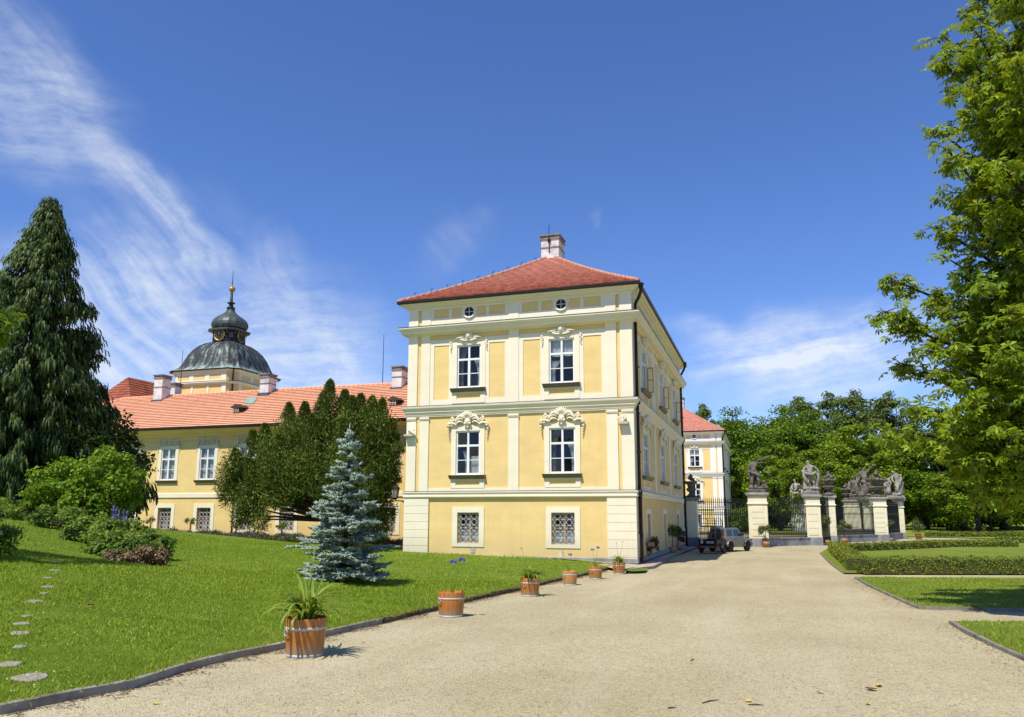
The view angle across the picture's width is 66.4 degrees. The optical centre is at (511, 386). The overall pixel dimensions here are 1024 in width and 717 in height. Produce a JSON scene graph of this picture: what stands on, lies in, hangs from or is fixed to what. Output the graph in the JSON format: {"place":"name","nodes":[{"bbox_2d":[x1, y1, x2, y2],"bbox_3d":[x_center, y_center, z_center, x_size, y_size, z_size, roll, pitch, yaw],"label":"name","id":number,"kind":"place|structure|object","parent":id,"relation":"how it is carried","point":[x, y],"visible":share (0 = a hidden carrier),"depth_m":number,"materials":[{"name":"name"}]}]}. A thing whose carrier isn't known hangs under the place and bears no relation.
{"place":"outdoors","nodes":[
{"label":"outdoors","id":0,"kind":"place"},
{"bbox_2d":[0,517,609,703],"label":"lawn","id":1,"kind":"structure","parent":0,"point":[202,556],"depth_m":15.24,"materials":[{"name":"plant"}]},
{"bbox_2d":[0,510,28,558],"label":"garden bush","id":2,"kind":"object","parent":1,"relation":"on","point":[5,531],"visible":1,"depth_m":17.84,"materials":[{"name":"green plant"}]},
{"bbox_2d":[0,270,29,357],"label":"garden tree","id":3,"kind":"object","parent":1,"relation":"on","point":[7,323],"visible":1,"depth_m":18.67,"materials":[{"name":"green plant"}]},
{"bbox_2d":[0,501,55,520],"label":"perennial clump","id":4,"kind":"object","parent":1,"relation":"on","point":[16,512],"visible":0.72,"depth_m":29.94,"materials":[{"name":"green plant"}]},
{"bbox_2d":[10,672,47,681],"bbox_3d":[-5.457,3.329,8.887,0.344,0.074,0.376,2,-8,19],"label":"stepping stone","id":5,"kind":"object","parent":1,"relation":"on","point":[43,676],"visible":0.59,"depth_m":8.86,"materials":[{"name":"grey stone"}]},
{"bbox_2d":[23,505,66,527],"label":"perennial clump","id":6,"kind":"object","parent":1,"relation":"on","point":[41,517],"visible":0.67,"depth_m":28.42,"materials":[{"name":"green plant"}]},
{"bbox_2d":[15,456,82,521],"bbox_3d":[-18.230,4.163,31.094,2.408,2.962,2.707,-3,-10,18],"label":"leafy shrub","id":7,"kind":"object","parent":1,"relation":"on","point":[41,490],"visible":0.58,"depth_m":30.74,"materials":[{"name":"green plant"}]},
{"bbox_2d":[2,399,136,514],"bbox_3d":[-22.325,3.826,39.371,6.446,6.846,5.442,-3,-10,18],"label":"evergreen bush","id":8,"kind":"object","parent":1,"relation":"on","point":[99,439],"visible":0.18,"depth_m":38.04,"materials":[{"name":"green plant"}]},
{"bbox_2d":[50,505,95,530],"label":"perennial clump","id":9,"kind":"object","parent":1,"relation":"on","point":[69,513],"visible":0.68,"depth_m":28.10,"materials":[{"name":"green plant"}]},
{"bbox_2d":[58,520,97,542],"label":"perennial clump","id":10,"kind":"object","parent":1,"relation":"on","point":[76,531],"visible":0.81,"depth_m":26.19,"materials":[{"name":"green plant"}]},
{"bbox_2d":[0,194,158,517],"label":"weeping cypress","id":11,"kind":"object","parent":1,"relation":"on","point":[48,349],"visible":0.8,"depth_m":38.17,"materials":[{"name":"green plant"}]},
{"bbox_2d":[51,476,116,517],"bbox_3d":[-16.928,4.667,30.509,2.251,2.428,2.326,-3,-10,18],"label":"leafy shrub","id":12,"kind":"object","parent":1,"relation":"on","point":[68,494],"visible":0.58,"depth_m":30.22,"materials":[{"name":"green plant"}]},
{"bbox_2d":[81,515,126,545],"bbox_3d":[-13.191,4.882,25.500,1.536,1.408,1.613,9,-13,-43],"label":"perennial clump","id":13,"kind":"object","parent":1,"relation":"on","point":[104,524],"visible":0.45,"depth_m":25.14,"materials":[{"name":"green plant"}]},
{"bbox_2d":[50,408,158,522],"bbox_3d":[-21.650,4.560,41.298,4.836,6.973,5.404,2,-10,-11],"label":"evergreen bush","id":14,"kind":"object","parent":1,"relation":"on","point":[141,463],"visible":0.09,"depth_m":42.42,"materials":[{"name":"green plant"}]},
{"bbox_2d":[67,444,150,518],"bbox_3d":[-16.209,4.109,31.294,2.946,3.766,3.170,7,-12,-36],"label":"leafy shrub","id":15,"kind":"object","parent":1,"relation":"on","point":[123,489],"visible":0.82,"depth_m":30.86,"materials":[{"name":"green plant"}]},
{"bbox_2d":[94,527,131,549],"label":"perennial clump","id":16,"kind":"object","parent":1,"relation":"on","point":[117,534],"visible":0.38,"depth_m":23.77,"materials":[{"name":"green plant"}]},
{"bbox_2d":[102,548,137,562],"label":"russet clump","id":17,"kind":"object","parent":1,"relation":"on","point":[127,556],"visible":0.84,"depth_m":22.25,"materials":[{"name":"brown plant"}]},
{"bbox_2d":[100,535,156,560],"bbox_3d":[-11.425,4.927,23.198,1.536,1.066,1.375,-3,-10,18],"label":"perennial clump","id":18,"kind":"object","parent":1,"relation":"on","point":[129,543],"visible":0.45,"depth_m":22.99,"materials":[{"name":"green plant"}]},
{"bbox_2d":[109,517,157,534],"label":"perennial clump","id":19,"kind":"object","parent":1,"relation":"on","point":[133,524],"visible":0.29,"depth_m":25.99,"materials":[{"name":"green plant"}]},
{"bbox_2d":[123,544,159,565],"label":"russet clump","id":20,"kind":"object","parent":1,"relation":"on","point":[148,554],"visible":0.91,"depth_m":22.60,"materials":[{"name":"brown plant"}]},
{"bbox_2d":[124,526,162,550],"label":"perennial clump","id":21,"kind":"object","parent":1,"relation":"on","point":[142,535],"visible":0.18,"depth_m":24.26,"materials":[{"name":"green plant"}]},
{"bbox_2d":[139,530,178,560],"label":"perennial clump","id":22,"kind":"object","parent":1,"relation":"on","point":[166,541],"visible":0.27,"depth_m":25.39,"materials":[{"name":"green plant"}]},
{"bbox_2d":[102,342,407,545],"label":"palace wing","id":23,"kind":"structure","parent":1,"relation":"on","point":[186,439],"depth_m":53.23,"materials":[{"name":"yellow paint"}]},
{"bbox_2d":[155,448,176,482],"bbox_3d":[-23.529,5.390,53.518,1.740,2.360,0.450,-3,-10,18],"label":"window","id":24,"kind":"structure","parent":23,"relation":"in","point":[168,469],"depth_m":53.64,"materials":[{"name":"white paint"}]},
{"bbox_2d":[197,508,210,529],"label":"window","id":25,"kind":"structure","parent":23,"relation":"in","point":[204,520],"depth_m":52.26,"materials":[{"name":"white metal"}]},
{"bbox_2d":[193,447,216,482],"bbox_3d":[-20.485,5.236,52.540,1.740,2.360,0.450,-3,-10,18],"label":"window","id":26,"kind":"structure","parent":23,"relation":"in","point":[207,465],"depth_m":52.67,"materials":[{"name":"white paint"}]},
{"bbox_2d":[157,526,402,545],"bbox_3d":[-15.329,9.357,48.985,22.820,1.305,2.554,-3,-10,18],"label":"lavender row","id":27,"kind":"object","parent":1,"relation":"on","point":[284,536],"visible":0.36,"depth_m":48.60,"materials":[{"name":"green plant"}]},
{"bbox_2d":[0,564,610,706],"bbox_3d":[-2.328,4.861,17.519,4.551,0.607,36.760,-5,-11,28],"label":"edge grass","id":28,"kind":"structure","parent":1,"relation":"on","point":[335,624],"depth_m":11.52,"materials":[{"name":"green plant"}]},
{"bbox_2d":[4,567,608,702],"bbox_3d":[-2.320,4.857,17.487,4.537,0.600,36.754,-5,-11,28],"label":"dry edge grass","id":29,"kind":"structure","parent":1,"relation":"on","point":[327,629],"depth_m":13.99,"materials":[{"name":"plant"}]},
{"bbox_2d":[212,378,405,546],"bbox_3d":[-10.809,3.947,42.049,11.949,9.352,5.962,-3,-10,18],"label":"yew tree","id":30,"kind":"object","parent":1,"relation":"on","point":[283,473],"visible":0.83,"depth_m":41.28,"materials":[{"name":"green plant"}]},
{"bbox_2d":[284,424,400,581],"bbox_3d":[-4.609,3.100,21.296,2.796,4.341,2.734,-3,-10,18],"label":"blue spruce","id":31,"kind":"object","parent":1,"relation":"on","point":[359,563],"visible":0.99,"depth_m":20.88,"materials":[{"name":"green plant"}]},
{"bbox_2d":[397,233,687,563],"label":"palace pavilion","id":32,"kind":"structure","parent":1,"relation":"on","point":[529,382],"depth_m":38.05,"materials":[{"name":"yellow paint"}]},
{"bbox_2d":[448,430,485,478],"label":"window","id":33,"kind":"structure","parent":32,"relation":"in","point":[469,441],"depth_m":38.51,"materials":[{"name":"white paint"}]},
{"bbox_2d":[450,344,485,392],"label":"window","id":34,"kind":"structure","parent":32,"relation":"in","point":[469,356],"depth_m":39.31,"materials":[{"name":"white paint"}]},
{"bbox_2d":[458,512,478,542],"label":"window","id":35,"kind":"structure","parent":32,"relation":"in","point":[468,524],"depth_m":38.05,"materials":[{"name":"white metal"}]},
{"bbox_2d":[542,338,580,387],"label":"window","id":36,"kind":"structure","parent":32,"relation":"in","point":[561,351],"depth_m":37.84,"materials":[{"name":"white paint"}]},
{"bbox_2d":[542,427,581,477],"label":"window","id":37,"kind":"structure","parent":32,"relation":"in","point":[562,440],"depth_m":37.15,"materials":[{"name":"white paint"}]},
{"bbox_2d":[552,513,574,543],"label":"window","id":38,"kind":"structure","parent":32,"relation":"in","point":[563,531],"depth_m":36.57,"materials":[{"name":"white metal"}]},
{"bbox_2d":[641,349,653,398],"bbox_3d":[6.824,-0.745,40.047,0.482,2.390,2.479,-3,-10,21],"label":"window","id":39,"kind":"structure","parent":32,"relation":"in","point":[646,392],"depth_m":40.65,"materials":[{"name":"white paint"}]},
{"bbox_2d":[0,533,1023,716],"bbox_3d":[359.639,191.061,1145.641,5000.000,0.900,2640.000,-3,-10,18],"label":"gravel drive","id":40,"kind":"structure","parent":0,"point":[801,575],"depth_m":11.34,"materials":[{"name":"beige gravel"}]},
{"bbox_2d":[102,377,153,402],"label":"old wing","id":41,"kind":"structure","parent":40,"relation":"on","point":[129,387],"depth_m":76.73,"materials":[{"name":"red tile"}]},
{"bbox_2d":[0,618,382,714],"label":"kerb","id":42,"kind":"structure","parent":40,"relation":"on","point":[46,699],"depth_m":9.36,"materials":[{"name":"concrete"}]},
{"bbox_2d":[169,278,280,393],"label":"clock tower","id":43,"kind":"structure","parent":40,"relation":"on","point":[227,359],"depth_m":81.05,"materials":[{"name":"grey metal"}]},
{"bbox_2d":[284,615,326,658],"bbox_3d":[-3.077,3.703,11.615,0.620,0.552,0.640,-4,-10,23],"label":"planter tub","id":44,"kind":"object","parent":40,"relation":"on","point":[304,638],"visible":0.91,"depth_m":11.38,"materials":[{"name":"brown wood"}]},
{"bbox_2d":[253,547,354,629],"bbox_3d":[-3.050,3.014,11.659,1.496,1.260,1.566,-3,-10,18],"label":"lily plant","id":45,"kind":"object","parent":44,"relation":"in","point":[305,606],"visible":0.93,"depth_m":11.57,"materials":[{"name":"green plant"}]},
{"bbox_2d":[438,590,464,617],"bbox_3d":[-1.293,4.592,16.549,0.579,0.515,0.598,-5,-11,28],"label":"planter tub","id":46,"kind":"object","parent":40,"relation":"on","point":[450,605],"visible":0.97,"depth_m":16.33,"materials":[{"name":"brown wood"}]},
{"bbox_2d":[383,567,610,622],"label":"kerb","id":47,"kind":"structure","parent":40,"relation":"on","point":[418,612],"depth_m":20.01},
{"bbox_2d":[2,568,1021,716],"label":"leaf litter","id":48,"kind":"object","parent":40,"relation":"on","point":[88,697],"visible":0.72,"depth_m":11.24,"materials":[{"name":"brown plant"}]},
{"bbox_2d":[15,595,1023,716],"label":"pebbles","id":49,"kind":"object","parent":40,"relation":"on","point":[640,619],"visible":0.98,"depth_m":10.39,"materials":[{"name":"beige gravel"}]},
{"bbox_2d":[520,577,539,596],"bbox_3d":[0.488,5.447,21.302,0.542,0.483,0.560,-2,-10,13],"label":"planter tub","id":50,"kind":"object","parent":40,"relation":"on","point":[530,588],"visible":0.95,"depth_m":21.10,"materials":[{"name":"brown wood"}]},
{"bbox_2d":[511,547,551,579],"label":"lily plant","id":51,"kind":"object","parent":50,"relation":"in","point":[529,573],"visible":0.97,"depth_m":21.30,"materials":[{"name":"green plant"}]},
{"bbox_2d":[686,497,699,547],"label":"gate pillar","id":52,"kind":"structure","parent":40,"relation":"on","point":[692,519],"depth_m":55.61,"materials":[{"name":"stone"}]},
{"bbox_2d":[697,518,726,553],"bbox_3d":[12.440,9.138,48.040,1.618,2.109,2.501,-7,-11,35],"label":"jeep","id":53,"kind":"object","parent":40,"relation":"on","point":[710,542],"visible":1,"depth_m":47.23,"materials":[{"name":"black paint"}]},
{"bbox_2d":[707,527,752,551],"bbox_3d":[14.092,9.853,50.743,3.506,1.580,1.637,9,-13,-43],"label":"car","id":54,"kind":"object","parent":40,"relation":"on","point":[733,536],"visible":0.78,"depth_m":50.01,"materials":[{"name":"paint"}]},
{"bbox_2d":[745,492,769,546],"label":"gate pillar","id":55,"kind":"structure","parent":40,"relation":"on","point":[757,503],"depth_m":58.06,"materials":[{"name":"stone"}]},
{"bbox_2d":[747,455,771,492],"bbox_3d":[18.673,6.607,59.239,1.721,2.797,1.321,0,-9,0],"label":"statue","id":56,"kind":"object","parent":55,"relation":"on","point":[753,475],"visible":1,"depth_m":59.10,"materials":[{"name":"stone"}]},
{"bbox_2d":[770,537,810,545],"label":"wall","id":57,"kind":"structure","parent":40,"relation":"on","point":[796,541],"depth_m":59.84,"materials":[{"name":"stone"}]},
{"bbox_2d":[767,497,807,537],"bbox_3d":[21.160,10.054,60.243,4.749,3.010,0.066,6,-11,-30],"label":"iron railing","id":58,"kind":"object","parent":57,"relation":"on","point":[781,533],"visible":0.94,"depth_m":60.27,"materials":[{"name":"black metal"}]},
{"bbox_2d":[824,495,837,541],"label":"gate pillar","id":59,"kind":"structure","parent":40,"relation":"on","point":[832,515],"depth_m":66.76,"materials":[{"name":"stone"}]},
{"bbox_2d":[820,471,836,495],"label":"stone vase","id":60,"kind":"object","parent":59,"relation":"on","point":[829,487],"visible":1,"depth_m":67.28,"materials":[{"name":"stone"}]},
{"bbox_2d":[827,540,869,569],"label":"box hedge","id":61,"kind":"object","parent":40,"relation":"on","point":[843,554],"visible":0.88,"depth_m":36.85,"materials":[{"name":"green plant"}]},
{"bbox_2d":[841,500,861,532],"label":"gate pillar","id":62,"kind":"structure","parent":40,"relation":"on","point":[851,515],"depth_m":100.04,"materials":[{"name":"stone"}]},
{"bbox_2d":[837,534,877,541],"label":"wall","id":63,"kind":"structure","parent":40,"relation":"on","point":[864,538],"depth_m":68.89,"materials":[{"name":"stone"}]},
{"bbox_2d":[835,500,874,534],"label":"iron railing","id":64,"kind":"object","parent":63,"relation":"on","point":[855,513],"visible":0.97,"depth_m":69.22,"materials":[{"name":"black metal"}]},
{"bbox_2d":[861,501,870,532],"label":"gate pillar","id":65,"kind":"structure","parent":40,"relation":"on","point":[864,515],"depth_m":97.44,"materials":[{"name":"stone"}]},
{"bbox_2d":[854,465,875,500],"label":"statue","id":66,"kind":"object","parent":65,"relation":"on","point":[865,493],"visible":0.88,"depth_m":98.23,"materials":[{"name":"stone"}]},
{"bbox_2d":[867,497,889,541],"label":"gate pillar","id":67,"kind":"structure","parent":40,"relation":"on","point":[880,523],"depth_m":70.69,"materials":[{"name":"stone"}]},
{"bbox_2d":[865,470,887,496],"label":"stone vase","id":68,"kind":"object","parent":67,"relation":"on","point":[876,484],"visible":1,"depth_m":71.36,"materials":[{"name":"stone"}]},
{"bbox_2d":[889,533,902,539],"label":"wall","id":69,"kind":"structure","parent":40,"relation":"on","point":[896,536],"depth_m":75.04,"materials":[{"name":"stone"}]},
{"bbox_2d":[886,501,899,532],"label":"iron railing","id":70,"kind":"object","parent":69,"relation":"on","point":[892,512],"visible":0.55,"depth_m":75.77,"materials":[{"name":"black metal"}]},
{"bbox_2d":[847,539,950,550],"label":"box hedge","id":71,"kind":"object","parent":40,"relation":"on","point":[896,545],"visible":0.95,"depth_m":52.67,"materials":[{"name":"green plant"}]},
{"bbox_2d":[854,554,1023,574],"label":"box hedge","id":72,"kind":"object","parent":40,"relation":"on","point":[978,565],"visible":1,"depth_m":30.47,"materials":[{"name":"green plant"}]},
{"bbox_2d":[854,577,1023,610],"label":"kerb","id":73,"kind":"structure","parent":40,"relation":"on","point":[935,607],"depth_m":18.36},
{"bbox_2d":[949,620,1023,660],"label":"kerb","id":74,"kind":"structure","parent":40,"relation":"on","point":[979,637],"depth_m":13.07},
{"bbox_3d":[15.591,11.384,57.084,4.963,0.620,0.480,4,-10,-25],"label":"low wall","id":75,"kind":"object","parent":40,"relation":"on","visible":0},
{"bbox_2d":[698,497,748,538],"bbox_3d":[15.595,9.574,57.382,4.962,3.010,0.066,4,-10,-25],"label":"iron railing","id":76,"kind":"object","parent":75,"relation":"on","point":[746,533],"visible":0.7,"depth_m":57.42,"materials":[{"name":"black metal"}]},
{"bbox_2d":[0,0,1023,507],"label":"sky","id":77,"kind":"structure","parent":0,"point":[759,166],"materials":[{"name":"blue"}]},
{"bbox_2d":[682,397,732,532],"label":"palace pavilion","id":78,"kind":"structure","parent":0,"point":[708,453],"depth_m":100.44,"materials":[{"name":"yellow paint"}]},
{"bbox_2d":[801,494,822,545],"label":"gate pillar","id":79,"kind":"structure","parent":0,"point":[813,518],"depth_m":61.13,"materials":[{"name":"stone"}]},
{"bbox_2d":[801,461,819,494],"bbox_3d":[23.786,7.208,62.198,1.371,2.698,1.249,-5,-11,28],"label":"statue","id":80,"kind":"object","parent":79,"relation":"on","point":[808,487],"visible":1,"depth_m":62.01,"materials":[{"name":"stone"}]},
{"bbox_2d":[820,495,830,543],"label":"iron gate","id":81,"kind":"structure","parent":79,"relation":"attached to","point":[828,537],"depth_m":62.28,"materials":[{"name":"black metal"}]},
{"bbox_2d":[748,520,1023,538],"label":"park lawn","id":82,"kind":"structure","parent":0,"point":[909,532],"depth_m":117.96,"materials":[{"name":"green plant"}]},
{"bbox_2d":[727,505,748,530],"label":"understorey bush","id":83,"kind":"object","parent":82,"relation":"on","point":[737,522],"visible":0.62,"depth_m":99.14,"materials":[{"name":"green plant"}]},
{"bbox_2d":[714,406,790,526],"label":"park tree","id":84,"kind":"object","parent":82,"relation":"on","point":[735,429],"visible":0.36,"depth_m":132.13,"materials":[{"name":"green plant"}]},
{"bbox_2d":[730,404,829,525],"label":"park tree","id":85,"kind":"object","parent":82,"relation":"on","point":[774,423],"visible":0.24,"depth_m":144.79,"materials":[{"name":"green plant"}]},
{"bbox_2d":[734,442,826,530],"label":"park tree","id":86,"kind":"object","parent":82,"relation":"on","point":[795,466],"visible":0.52,"depth_m":114.11,"materials":[{"name":"green plant"}]},
{"bbox_2d":[760,395,831,463],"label":"park tree","id":87,"kind":"object","parent":82,"relation":"on","point":[799,404],"visible":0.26,"depth_m":168.02,"materials":[{"name":"green plant"}]},
{"bbox_2d":[767,408,854,505],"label":"park tree","id":88,"kind":"object","parent":82,"relation":"on","point":[803,428],"visible":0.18,"depth_m":142.23,"materials":[{"name":"green plant"}]},
{"bbox_2d":[776,448,860,514],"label":"park tree","id":89,"kind":"object","parent":82,"relation":"on","point":[840,476],"visible":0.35,"depth_m":118.84,"materials":[{"name":"green plant"}]},
{"bbox_2d":[803,390,858,523],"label":"park tree","id":90,"kind":"object","parent":82,"relation":"on","point":[832,402],"visible":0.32,"depth_m":173.80,"materials":[{"name":"green plant"}]},
{"bbox_2d":[812,423,916,516],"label":"park tree","id":91,"kind":"object","parent":82,"relation":"on","point":[844,447],"visible":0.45,"depth_m":122.78,"materials":[{"name":"green plant"}]},
{"bbox_2d":[827,388,906,447],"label":"park tree","id":92,"kind":"object","parent":82,"relation":"on","point":[856,402],"visible":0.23,"depth_m":170.87,"materials":[{"name":"green plant"}]},
{"bbox_2d":[831,432,931,511],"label":"park tree","id":93,"kind":"object","parent":82,"relation":"on","point":[905,502],"visible":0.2,"depth_m":124.79,"materials":[{"name":"green plant"}]},
{"bbox_2d":[851,390,928,474],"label":"park tree","id":94,"kind":"object","parent":82,"relation":"on","point":[888,402],"visible":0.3,"depth_m":165.07,"materials":[{"name":"green plant"}]},
{"bbox_2d":[879,418,969,528],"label":"park tree","id":95,"kind":"object","parent":82,"relation":"on","point":[925,520],"visible":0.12,"depth_m":127.49,"materials":[{"name":"green plant"}]},
{"bbox_2d":[864,0,1023,523],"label":"chestnut tree","id":96,"kind":"object","parent":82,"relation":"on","point":[985,351],"visible":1,"depth_m":17.63,"materials":[{"name":"green plant"}]},
{"bbox_2d":[915,499,981,527],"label":"understorey bush","id":97,"kind":"object","parent":82,"relation":"on","point":[943,521],"visible":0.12,"depth_m":147.00,"materials":[{"name":"green plant"}]},
{"bbox_2d":[898,425,1005,530],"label":"park tree","id":98,"kind":"object","parent":82,"relation":"on","point":[919,498],"visible":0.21,"depth_m":119.48,"materials":[{"name":"green plant"}]},
{"bbox_2d":[924,531,998,536],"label":"box hedge","id":99,"kind":"object","parent":82,"relation":"on","point":[961,534],"visible":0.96,"depth_m":82.50,"materials":[{"name":"green plant"}]},
{"bbox_2d":[923,458,1023,531],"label":"park tree","id":100,"kind":"object","parent":82,"relation":"on","point":[959,504],"visible":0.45,"depth_m":109.92,"materials":[{"name":"green plant"}]},
{"bbox_2d":[892,499,906,538],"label":"gate pillar","id":101,"kind":"structure","parent":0,"point":[901,507],"depth_m":77.44,"materials":[{"name":"stone"}]},
{"bbox_2d":[883,471,905,498],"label":"statue","id":102,"kind":"object","parent":101,"relation":"on","point":[899,486],"visible":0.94,"depth_m":78.14,"materials":[{"name":"stone"}]},
{"bbox_2d":[821,539,1023,572],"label":"lawn","id":103,"kind":"structure","parent":0,"point":[961,552],"depth_m":48.41,"materials":[{"name":"green plant"}]},
{"bbox_2d":[947,539,1018,546],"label":"box hedge","id":104,"kind":"object","parent":103,"relation":"on","point":[983,543],"visible":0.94,"depth_m":57.30,"materials":[{"name":"green plant"}]},
{"bbox_2d":[857,576,1023,607],"bbox_3d":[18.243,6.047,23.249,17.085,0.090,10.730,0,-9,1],"label":"lawn","id":105,"kind":"structure","parent":0,"point":[981,588],"depth_m":23.00,"materials":[{"name":"green plant"}]},
{"bbox_2d":[954,619,1023,654],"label":"lawn","id":106,"kind":"structure","parent":0,"point":[1018,631],"depth_m":14.38,"materials":[{"name":"green plant"}]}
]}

